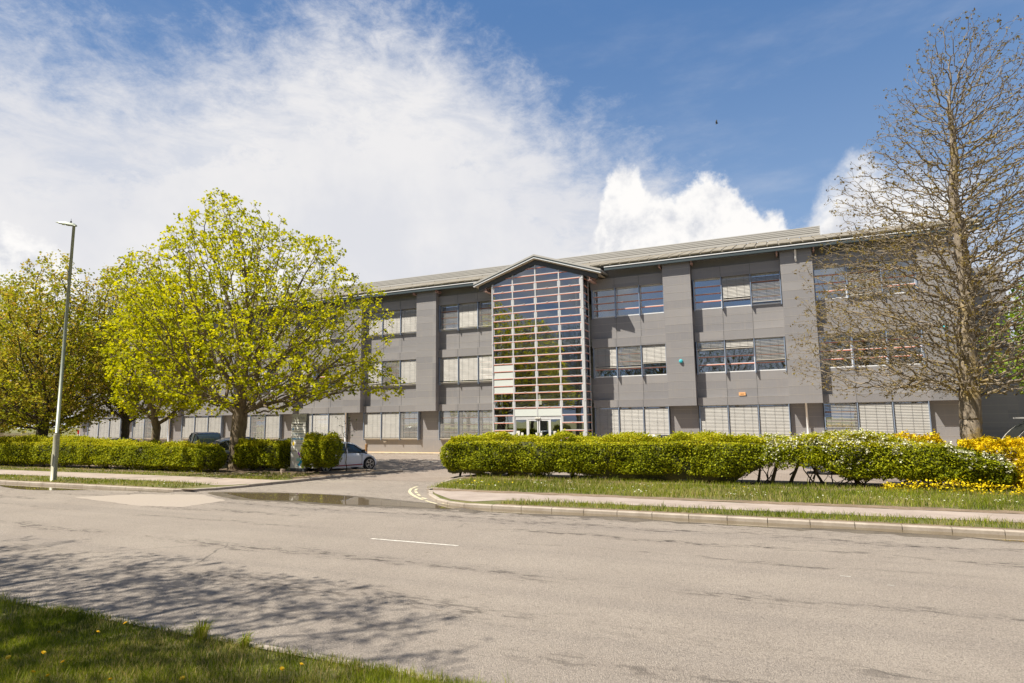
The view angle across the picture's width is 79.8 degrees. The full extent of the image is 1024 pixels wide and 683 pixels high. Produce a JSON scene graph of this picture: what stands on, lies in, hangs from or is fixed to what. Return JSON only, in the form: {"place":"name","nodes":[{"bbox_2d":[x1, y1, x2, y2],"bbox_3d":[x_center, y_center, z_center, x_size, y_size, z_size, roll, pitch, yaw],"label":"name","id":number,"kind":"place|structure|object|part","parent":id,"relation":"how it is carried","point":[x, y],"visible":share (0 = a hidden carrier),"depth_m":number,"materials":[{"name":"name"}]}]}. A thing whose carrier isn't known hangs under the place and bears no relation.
{"place":"outdoors","nodes":[
{"label":"outdoors","id":0,"kind":"place"},
{"bbox_2d":[0,470,281,484],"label":"footpath","id":1,"kind":"structure","parent":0,"point":[222,481],"depth_m":28.35,"materials":[{"name":"grey concrete"}]},
{"bbox_2d":[0,462,314,488],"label":"verge","id":2,"kind":"structure","parent":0,"point":[179,484],"depth_m":27.71,"materials":[{"name":"green plant"}]},
{"bbox_2d":[50,221,76,480],"bbox_3d":[-20.840,0.279,28.017,1.057,12.161,0.300,-2,-7,9],"label":"street lamp","id":3,"kind":"object","parent":2,"relation":"on","point":[54,456],"visible":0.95,"depth_m":27.77,"materials":[{"name":"metal"}]},
{"bbox_2d":[8,480,195,489],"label":"bare soil","id":4,"kind":"structure","parent":2,"relation":"on","point":[103,484],"depth_m":24.80,"materials":[{"name":"brown soil"}]},
{"bbox_2d":[0,464,307,475],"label":"bare soil","id":5,"kind":"structure","parent":2,"relation":"on","point":[222,470],"depth_m":32.48,"materials":[{"name":"brown soil"}]},
{"bbox_2d":[0,433,227,471],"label":"hedge","id":6,"kind":"object","parent":5,"relation":"on","point":[77,450],"visible":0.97,"depth_m":33.82,"materials":[{"name":"green plant"}]},
{"bbox_2d":[90,187,406,469],"bbox_3d":[-13.855,-1.015,33.577,14.892,16.191,15.424,-7,-10,42],"label":"maple tree","id":7,"kind":"object","parent":5,"relation":"on","point":[242,406],"visible":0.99,"depth_m":32.02,"materials":[{"name":"green plant"}]},
{"bbox_2d":[232,436,290,470],"bbox_3d":[-12.927,5.854,31.980,3.797,1.838,1.686,-4,-8,24],"label":"hedge","id":8,"kind":"object","parent":5,"relation":"on","point":[253,453],"visible":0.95,"depth_m":31.55,"materials":[{"name":"green plant"}]},
{"bbox_2d":[290,413,308,471],"bbox_3d":[-10.779,5.142,31.092,1.000,2.950,0.180,-4,-8,24],"label":"tenant sign","id":9,"kind":"object","parent":2,"relation":"on","point":[300,425],"visible":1,"depth_m":31.05,"materials":[{"name":"grey metal"}]},
{"bbox_2d":[287,469,390,478],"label":"bare soil","id":10,"kind":"structure","parent":2,"relation":"on","point":[335,472],"depth_m":29.71,"materials":[{"name":"brown soil"}]},
{"bbox_2d":[299,430,343,472],"bbox_3d":[-9.275,5.381,29.770,2.172,2.131,1.713,-4,-8,24],"label":"hedge","id":11,"kind":"object","parent":10,"relation":"on","point":[318,450],"visible":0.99,"depth_m":29.38,"materials":[{"name":"green plant"}]},
{"bbox_2d":[337,417,356,470],"bbox_3d":[-8.241,5.112,30.773,0.965,3.047,0.935,-4,-8,24],"label":"sapling","id":12,"kind":"object","parent":10,"relation":"on","point":[347,439],"visible":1,"depth_m":30.67,"materials":[{"name":"brown plant"}]},
{"bbox_2d":[2,468,1017,503],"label":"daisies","id":13,"kind":"object","parent":2,"relation":"on","point":[559,486],"visible":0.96,"depth_m":20.79,"materials":[{"name":"white plant"}]},
{"bbox_2d":[0,589,532,682],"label":"verge","id":14,"kind":"structure","parent":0,"point":[260,652],"depth_m":6.36,"materials":[{"name":"green plant"}]},
{"bbox_2d":[184,619,216,640],"bbox_3d":[-3.547,3.271,6.940,0.426,0.197,0.497,0,-7,-3],"label":"grass tussock","id":15,"kind":"object","parent":14,"relation":"on","point":[201,630],"depth_m":6.90,"materials":[{"name":"green plant"}]},
{"bbox_2d":[231,629,260,649],"bbox_3d":[-2.889,3.254,6.651,0.245,0.140,0.374,-3,-8,15],"label":"grass tussock","id":16,"kind":"object","parent":14,"relation":"on","point":[246,640],"depth_m":6.63,"materials":[{"name":"green plant"}]},
{"bbox_2d":[4,428,1016,458],"bbox_3d":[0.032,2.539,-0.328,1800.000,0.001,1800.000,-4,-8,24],"label":"ground","id":17,"kind":"structure","parent":0,"point":[32,431],"depth_m":270.41,"materials":[{"name":"brown soil"}]},
{"bbox_2d":[0,384,29,436],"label":"distant tree","id":18,"kind":"object","parent":17,"relation":"on","point":[5,429],"visible":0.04,"depth_m":93.56,"materials":[{"name":"green plant"}]},
{"bbox_2d":[0,433,35,436],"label":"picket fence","id":19,"kind":"object","parent":17,"relation":"on","point":[14,434],"visible":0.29,"depth_m":78.29,"materials":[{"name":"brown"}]},
{"bbox_2d":[0,365,37,434],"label":"distant tree","id":20,"kind":"object","parent":17,"relation":"on","point":[22,430],"visible":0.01,"depth_m":105.78,"materials":[{"name":"green plant"}]},
{"bbox_2d":[19,379,79,435],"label":"distant tree","id":21,"kind":"object","parent":17,"relation":"on","point":[60,430],"visible":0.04,"depth_m":87.89,"materials":[{"name":"green plant"}]},
{"bbox_2d":[0,249,147,435],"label":"tree","id":22,"kind":"object","parent":17,"relation":"on","point":[41,421],"visible":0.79,"depth_m":40.73,"materials":[{"name":"green plant"}]},
{"bbox_2d":[47,248,204,437],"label":"tree","id":23,"kind":"object","parent":17,"relation":"on","point":[125,428],"visible":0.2,"depth_m":42.90,"materials":[{"name":"green plant"}]},
{"bbox_2d":[99,267,234,440],"bbox_3d":[-20.128,1.494,35.451,6.230,11.750,7.278,-1,-7,0],"label":"maple tree","id":24,"kind":"object","parent":17,"relation":"on","point":[155,412],"visible":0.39,"depth_m":34.47,"materials":[{"name":"green plant"}]},
{"bbox_2d":[383,452,1016,459],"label":"gravel strip","id":25,"kind":"object","parent":17,"relation":"on","point":[431,452],"visible":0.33,"depth_m":49.30,"materials":[{"name":"beige gravel"}]},
{"bbox_2d":[74,218,1023,452],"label":"office building","id":26,"kind":"structure","parent":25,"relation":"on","point":[664,340],"depth_m":43.33,"materials":[{"name":"grey concrete"}]},
{"bbox_2d":[87,418,121,438],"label":"window","id":27,"kind":"structure","parent":26,"relation":"in","point":[112,429],"depth_m":65.66,"materials":[{"name":"white glass"}]},
{"bbox_2d":[132,417,171,439],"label":"window","id":28,"kind":"structure","parent":26,"relation":"in","point":[142,429],"depth_m":63.15,"materials":[{"name":"white glass"}]},
{"bbox_2d":[181,416,223,439],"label":"window","id":29,"kind":"structure","parent":26,"relation":"in","point":[190,424],"depth_m":59.83,"materials":[{"name":"white glass"}]},
{"bbox_2d":[239,368,277,391],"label":"window","id":30,"kind":"structure","parent":26,"relation":"in","point":[276,372],"depth_m":56.99,"materials":[{"name":"white glass"}]},
{"bbox_2d":[240,324,279,347],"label":"window","id":31,"kind":"structure","parent":26,"relation":"in","point":[262,324],"depth_m":57.68,"materials":[{"name":"grey glass"}]},
{"bbox_2d":[246,414,282,438],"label":"window","id":32,"kind":"structure","parent":26,"relation":"in","point":[270,426],"depth_m":56.43,"materials":[{"name":"white glass"}]},
{"bbox_2d":[298,364,342,389],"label":"window","id":33,"kind":"structure","parent":26,"relation":"in","point":[340,369],"depth_m":54.60,"materials":[{"name":"white glass"}]},
{"bbox_2d":[299,316,344,341],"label":"window","id":34,"kind":"structure","parent":26,"relation":"in","point":[337,334],"depth_m":54.64,"materials":[{"name":"grey glass"}]},
{"bbox_2d":[309,413,347,439],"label":"window","id":35,"kind":"structure","parent":26,"relation":"in","point":[321,423],"depth_m":53.38,"materials":[{"name":"white glass"}]},
{"bbox_2d":[364,360,415,387],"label":"window","id":36,"kind":"structure","parent":26,"relation":"in","point":[404,369],"depth_m":51.24,"materials":[{"name":"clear glass"}]},
{"bbox_2d":[365,309,416,337],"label":"window","id":37,"kind":"structure","parent":26,"relation":"in","point":[404,321],"depth_m":51.70,"materials":[{"name":"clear glass"}]},
{"bbox_2d":[363,411,420,439],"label":"window","id":38,"kind":"structure","parent":26,"relation":"in","point":[376,425],"depth_m":50.67,"materials":[{"name":"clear glass"}]},
{"bbox_2d":[439,355,491,384],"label":"window","id":39,"kind":"structure","parent":26,"relation":"in","point":[469,369],"depth_m":48.40,"materials":[{"name":"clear glass"}]},
{"bbox_2d":[439,301,491,331],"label":"window","id":40,"kind":"structure","parent":26,"relation":"in","point":[477,315],"depth_m":48.96,"materials":[{"name":"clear glass"}]},
{"bbox_2d":[439,410,492,439],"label":"window","id":41,"kind":"structure","parent":26,"relation":"in","point":[451,423],"depth_m":48.09,"materials":[{"name":"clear glass"}]},
{"bbox_2d":[528,420,538,435],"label":"door","id":42,"kind":"structure","parent":26,"relation":"in","point":[528,420],"depth_m":43.87,"materials":[{"name":"white metal"}]},
{"bbox_2d":[539,420,549,435],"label":"door","id":43,"kind":"structure","parent":26,"relation":"in","point":[539,420],"depth_m":43.64,"materials":[{"name":"white metal"}]},
{"bbox_2d":[591,283,663,319],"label":"window","id":44,"kind":"structure","parent":26,"relation":"in","point":[648,299],"depth_m":43.86,"materials":[{"name":"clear glass"}]},
{"bbox_2d":[593,344,666,378],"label":"window","id":45,"kind":"structure","parent":26,"relation":"in","point":[648,360],"depth_m":43.25,"materials":[{"name":"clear glass"}]},
{"bbox_2d":[595,406,670,437],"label":"window","id":46,"kind":"structure","parent":26,"relation":"in","point":[653,420],"depth_m":42.50,"materials":[{"name":"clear glass"}]},
{"bbox_2d":[693,271,781,311],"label":"window","id":47,"kind":"structure","parent":26,"relation":"in","point":[757,289],"depth_m":40.69,"materials":[{"name":"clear glass"}]},
{"bbox_2d":[696,337,786,374],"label":"window","id":48,"kind":"structure","parent":26,"relation":"in","point":[762,354],"depth_m":40.26,"materials":[{"name":"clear glass"}]},
{"bbox_2d":[699,404,790,437],"bbox_3d":[15.020,5.247,39.643,5.490,2.302,0.430,-4,-8,24],"label":"window","id":49,"kind":"structure","parent":26,"relation":"in","point":[757,419],"depth_m":39.49,"materials":[{"name":"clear glass"}]},
{"bbox_2d":[813,259,917,301],"bbox_3d":[21.656,-3.760,37.734,5.490,2.172,0.430,-4,-8,24],"label":"window","id":50,"kind":"structure","parent":26,"relation":"in","point":[829,272],"depth_m":38.05,"materials":[{"name":"clear glass"}]},
{"bbox_2d":[818,329,924,369],"bbox_3d":[21.710,0.499,37.184,5.490,2.222,0.430,-4,-8,24],"label":"window","id":51,"kind":"structure","parent":26,"relation":"in","point":[831,341],"depth_m":37.49,"materials":[{"name":"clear glass"}]},
{"bbox_2d":[823,401,931,439],"bbox_3d":[21.764,4.773,36.633,5.490,2.302,0.430,-4,-8,24],"label":"window","id":52,"kind":"structure","parent":26,"relation":"in","point":[914,416],"depth_m":36.46,"materials":[{"name":"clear glass"}]},
{"bbox_2d":[0,474,1023,682],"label":"road","id":53,"kind":"structure","parent":0,"point":[495,596],"depth_m":9.26,"materials":[{"name":"grey asphalt"}]},
{"bbox_2d":[0,483,143,490],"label":"puddle","id":54,"kind":"object","parent":53,"relation":"on","point":[29,486],"visible":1,"depth_m":25.09,"materials":[{"name":"liquid"}]},
{"bbox_2d":[0,480,248,491],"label":"kerb","id":55,"kind":"structure","parent":53,"relation":"on","point":[130,488],"depth_m":24.24,"materials":[{"name":"concrete"}]},
{"bbox_2d":[76,494,225,506],"bbox_3d":[-12.462,5.390,21.039,6.334,0.001,2.855,-4,-8,24],"label":"road patch","id":56,"kind":"object","parent":53,"relation":"on","point":[169,500],"visible":1,"depth_m":20.65,"materials":[{"name":"grey asphalt"}]},
{"bbox_2d":[143,490,169,492],"bbox_3d":[-30.378,6.861,30.673,38.800,0.001,0.390,-4,-8,24],"label":"wet gutter","id":57,"kind":"object","parent":53,"relation":"on","point":[156,491],"visible":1,"depth_m":23.20,"materials":[{"name":"concrete"}]},
{"bbox_2d":[2,596,467,682],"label":"kerb","id":58,"kind":"structure","parent":53,"relation":"on","point":[154,626],"depth_m":6.72,"materials":[{"name":"concrete"}]},
{"bbox_2d":[224,465,384,469],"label":"kerb","id":59,"kind":"structure","parent":53,"relation":"on","point":[345,468],"depth_m":31.96,"materials":[{"name":"concrete"}]},
{"bbox_2d":[248,470,402,486],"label":"kerb","id":60,"kind":"structure","parent":53,"relation":"on","point":[315,478],"depth_m":27.21,"materials":[{"name":"concrete"}]},
{"bbox_2d":[208,492,458,509],"bbox_3d":[-6.249,5.215,20.279,11.119,0.001,2.297,-4,-8,24],"label":"wet gutter","id":61,"kind":"object","parent":53,"relation":"on","point":[224,494],"visible":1,"depth_m":19.74,"materials":[{"name":"concrete"}]},
{"bbox_2d":[226,493,460,508],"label":"puddle","id":62,"kind":"object","parent":53,"relation":"on","point":[332,499],"visible":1,"depth_m":20.11,"materials":[{"name":"brown liquid"}]},
{"bbox_2d":[367,452,446,454],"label":"kerb","id":63,"kind":"structure","parent":53,"relation":"on","point":[399,453],"depth_m":48.20,"materials":[{"name":"concrete"}]},
{"bbox_2d":[408,486,446,504],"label":"yellow lines","id":64,"kind":"object","parent":53,"relation":"on","point":[410,492],"visible":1,"depth_m":21.15,"materials":[{"name":"paint"}]},
{"bbox_2d":[371,538,893,585],"bbox_3d":[1.327,3.947,11.213,9.690,0.001,0.378,-4,-8,24],"label":"road marking","id":65,"kind":"object","parent":53,"relation":"on","point":[442,544],"visible":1,"depth_m":12.77,"materials":[{"name":"paint"}]},
{"bbox_2d":[429,474,1023,535],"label":"kerb","id":66,"kind":"structure","parent":53,"relation":"on","point":[432,496],"depth_m":14.83,"materials":[{"name":"concrete"}]},
{"bbox_2d":[444,507,1022,541],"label":"wet gutter","id":67,"kind":"object","parent":53,"relation":"on","point":[628,519],"visible":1,"depth_m":13.84,"materials":[{"name":"concrete"}]},
{"bbox_2d":[459,506,1023,541],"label":"puddle","id":68,"kind":"object","parent":53,"relation":"on","point":[986,536],"visible":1,"depth_m":14.40,"materials":[{"name":"liquid"}]},
{"bbox_2d":[505,473,999,486],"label":"kerb","id":69,"kind":"structure","parent":53,"relation":"on","point":[833,482],"depth_m":22.42,"materials":[{"name":"concrete"}]},
{"bbox_2d":[0,0,1023,428],"label":"sky","id":70,"kind":"structure","parent":0,"point":[422,137],"materials":[{"name":"blue"}]},
{"bbox_2d":[286,454,1013,486],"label":"car park","id":71,"kind":"structure","parent":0,"point":[420,467],"depth_m":28.95,"materials":[{"name":"grey asphalt"}]},
{"bbox_2d":[0,278,91,432],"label":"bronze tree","id":72,"kind":"object","parent":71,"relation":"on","point":[48,355],"visible":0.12,"depth_m":48.84,"materials":[{"name":"green plant"}]},
{"bbox_2d":[108,438,140,442],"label":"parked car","id":73,"kind":"object","parent":71,"relation":"on","point":[124,439],"visible":0.09,"depth_m":42.38,"materials":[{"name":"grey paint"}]},
{"bbox_2d":[188,432,220,443],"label":"parked car","id":74,"kind":"object","parent":71,"relation":"on","point":[206,437],"visible":0.12,"depth_m":40.70,"materials":[{"name":"grey paint"}]},
{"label":"window glass","id":75,"kind":"part","parent":74,"relation":"part of","materials":[{"name":"grey"}]},
{"bbox_2d":[210,438,248,464],"bbox_3d":[-16.521,6.753,37.642,4.452,1.654,2.290,6,-10,-44],"label":"parked car","id":76,"kind":"object","parent":71,"relation":"on","point":[224,443],"visible":0.09,"depth_m":36.24,"materials":[{"name":"grey paint"}]},
{"bbox_3d":[-16.809,6.291,37.420,3.339,0.716,1.726,6,-10,-44],"label":"window glass","id":77,"kind":"part","parent":76,"relation":"part of","materials":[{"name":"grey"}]},
{"bbox_2d":[308,441,376,470],"bbox_3d":[-9.028,6.021,32.221,3.600,1.531,2.040,6,-10,-44],"label":"parked car","id":78,"kind":"object","parent":71,"relation":"on","point":[357,456],"visible":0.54,"depth_m":31.96,"materials":[{"name":"white paint"}]},
{"bbox_3d":[-9.236,5.609,32.073,2.870,0.685,1.517,6,-10,-44],"label":"window glass","id":79,"kind":"part","parent":78,"relation":"part of","materials":[{"name":"grey"}]},
{"bbox_2d":[804,463,830,474],"bbox_3d":[15.150,4.949,26.768,4.452,1.654,2.290,-4,-8,26],"label":"parked car","id":80,"kind":"object","parent":71,"relation":"on","point":[826,472],"visible":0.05,"depth_m":26.51,"materials":[{"name":"blue paint"}]},
{"bbox_2d":[784,8,1023,485],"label":"bare tree","id":81,"kind":"object","parent":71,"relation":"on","point":[969,383],"visible":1,"depth_m":21.75,"materials":[{"name":"brown plant"}]},
{"bbox_2d":[889,429,945,443],"bbox_3d":[14.302,3.781,22.198,2.517,1.214,1.610,-4,-8,24],"label":"yellow shrub","id":82,"kind":"object","parent":71,"relation":"on","point":[931,437],"visible":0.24,"depth_m":21.82,"materials":[{"name":"yellow plant"}]},
{"bbox_2d":[979,278,1023,393],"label":"green tree","id":83,"kind":"object","parent":71,"relation":"on","point":[1013,333],"visible":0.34,"depth_m":28.20,"materials":[{"name":"green plant"}]},
{"bbox_2d":[996,417,1023,451],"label":"cycle shelter","id":84,"kind":"object","parent":71,"relation":"on","point":[1016,430],"visible":0.44,"depth_m":28.63,"materials":[{"name":"grey"}]},
{"bbox_2d":[427,473,1023,528],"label":"verge","id":85,"kind":"structure","parent":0,"point":[684,511],"depth_m":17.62,"materials":[{"name":"green plant"}]},
{"bbox_2d":[438,428,829,483],"bbox_3d":[4.131,4.610,24.736,15.809,2.221,2.344,-4,-8,24],"label":"hedge","id":86,"kind":"object","parent":85,"relation":"on","point":[704,456],"visible":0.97,"depth_m":24.00,"materials":[{"name":"green plant"}]},
{"bbox_2d":[464,474,1022,495],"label":"bare soil","id":87,"kind":"structure","parent":85,"relation":"on","point":[753,482],"depth_m":22.27,"materials":[{"name":"brown soil"}]},
{"bbox_2d":[956,434,1023,486],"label":"yellow shrub","id":88,"kind":"object","parent":87,"relation":"on","point":[999,445],"visible":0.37,"depth_m":19.98,"materials":[{"name":"yellow plant"}]},
{"bbox_2d":[1011,450,1023,490],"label":"yellow shrub","id":89,"kind":"object","parent":87,"relation":"on","point":[1019,461],"visible":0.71,"depth_m":18.93,"materials":[{"name":"yellow plant"}]},
{"bbox_2d":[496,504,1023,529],"bbox_3d":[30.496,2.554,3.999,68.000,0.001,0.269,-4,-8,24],"label":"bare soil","id":90,"kind":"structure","parent":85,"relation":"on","point":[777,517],"depth_m":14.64,"materials":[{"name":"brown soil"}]},
{"bbox_2d":[740,427,1021,488],"bbox_3d":[11.971,4.041,21.289,8.889,2.096,2.400,-4,-8,24],"label":"flowering hedge","id":91,"kind":"object","parent":85,"relation":"on","point":[856,456],"visible":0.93,"depth_m":20.29,"materials":[{"name":"green plant"}]},
{"bbox_2d":[881,477,1023,494],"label":"yellow shrub","id":92,"kind":"object","parent":85,"relation":"on","point":[952,484],"visible":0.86,"depth_m":18.86,"materials":[{"name":"yellow plant"}]},
{"bbox_2d":[433,487,1023,522],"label":"footpath","id":93,"kind":"structure","parent":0,"point":[470,496],"depth_m":16.88,"materials":[{"name":"grey concrete"}]}
]}

